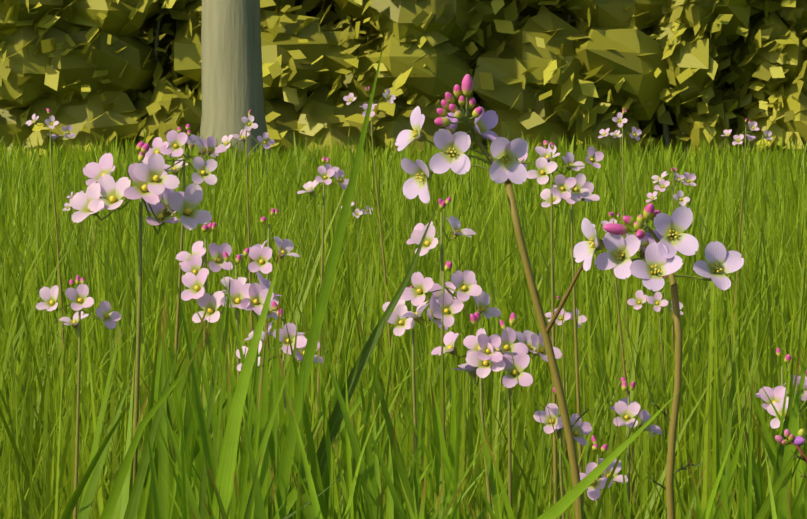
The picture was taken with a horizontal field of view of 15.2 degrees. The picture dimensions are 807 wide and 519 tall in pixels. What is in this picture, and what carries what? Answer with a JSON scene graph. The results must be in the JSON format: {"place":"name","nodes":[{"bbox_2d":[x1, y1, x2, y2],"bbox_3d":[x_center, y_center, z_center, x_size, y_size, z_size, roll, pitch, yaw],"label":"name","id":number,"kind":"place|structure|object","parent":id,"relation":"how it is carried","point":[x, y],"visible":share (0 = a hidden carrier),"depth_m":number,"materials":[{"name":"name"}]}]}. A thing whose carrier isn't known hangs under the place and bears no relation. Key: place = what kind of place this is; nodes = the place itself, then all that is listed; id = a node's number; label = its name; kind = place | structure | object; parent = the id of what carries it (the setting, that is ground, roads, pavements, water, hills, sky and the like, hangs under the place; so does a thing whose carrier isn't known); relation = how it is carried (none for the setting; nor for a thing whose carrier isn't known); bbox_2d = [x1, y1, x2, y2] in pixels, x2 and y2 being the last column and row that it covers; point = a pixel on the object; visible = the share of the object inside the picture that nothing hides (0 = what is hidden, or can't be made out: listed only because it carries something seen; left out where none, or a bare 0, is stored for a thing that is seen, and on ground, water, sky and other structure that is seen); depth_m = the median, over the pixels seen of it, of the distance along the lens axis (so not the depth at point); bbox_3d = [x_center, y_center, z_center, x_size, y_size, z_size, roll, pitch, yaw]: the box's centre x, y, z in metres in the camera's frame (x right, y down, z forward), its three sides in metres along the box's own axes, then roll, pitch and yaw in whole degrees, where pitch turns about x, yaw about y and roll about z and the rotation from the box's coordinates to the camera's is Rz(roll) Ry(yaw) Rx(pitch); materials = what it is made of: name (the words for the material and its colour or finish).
{"place":"outdoors","nodes":[
{"label":"outdoors","id":0,"kind":"place"},
{"bbox_2d":[0,132,806,518],"bbox_3d":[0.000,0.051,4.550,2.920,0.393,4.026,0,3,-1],"label":"meadow grass","id":1,"kind":"structure","parent":0,"point":[36,257],"depth_m":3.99,"materials":[{"name":"green plant"}]},
{"bbox_2d":[26,87,806,518],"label":"flowers","id":2,"kind":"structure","parent":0,"point":[152,179],"depth_m":1.29,"materials":[{"name":"pink plant"}]},
{"bbox_3d":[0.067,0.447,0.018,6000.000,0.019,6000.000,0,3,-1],"label":"meadow ground","id":3,"kind":"structure","parent":0,"visible":0},
{"bbox_2d":[200,0,270,157],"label":"tree","id":4,"kind":"object","parent":3,"relation":"on","point":[232,76],"visible":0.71,"depth_m":24.69,"materials":[{"name":"grey plant"}]},
{"bbox_2d":[0,0,806,161],"bbox_3d":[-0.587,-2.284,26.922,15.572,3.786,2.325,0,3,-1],"label":"hedge row","id":5,"kind":"object","parent":3,"relation":"on","point":[533,69],"visible":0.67,"depth_m":26.47,"materials":[{"name":"green plant"}]},
{"bbox_2d":[0,124,806,189],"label":"meadow grass","id":6,"kind":"structure","parent":3,"relation":"on","point":[389,151],"depth_m":20.19,"materials":[{"name":"green plant"}]},
{"bbox_2d":[60,33,806,518],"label":"grass","id":7,"kind":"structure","parent":3,"relation":"on","point":[250,473],"depth_m":0.91,"materials":[{"name":"green plant"}]},
{"bbox_2d":[395,74,604,518],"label":"flower","id":8,"kind":"object","parent":3,"relation":"on","point":[506,168],"visible":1,"depth_m":0.92,"materials":[{"name":"pink plant"}]},
{"bbox_2d":[595,203,743,518],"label":"flower","id":9,"kind":"object","parent":3,"relation":"on","point":[663,242],"visible":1,"depth_m":0.90,"materials":[{"name":"pink plant"}]},
{"bbox_2d":[775,429,806,477],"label":"buds","id":10,"kind":"object","parent":3,"relation":"on","point":[798,440],"visible":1,"depth_m":0.90,"materials":[{"name":"pink plant"}]}
]}

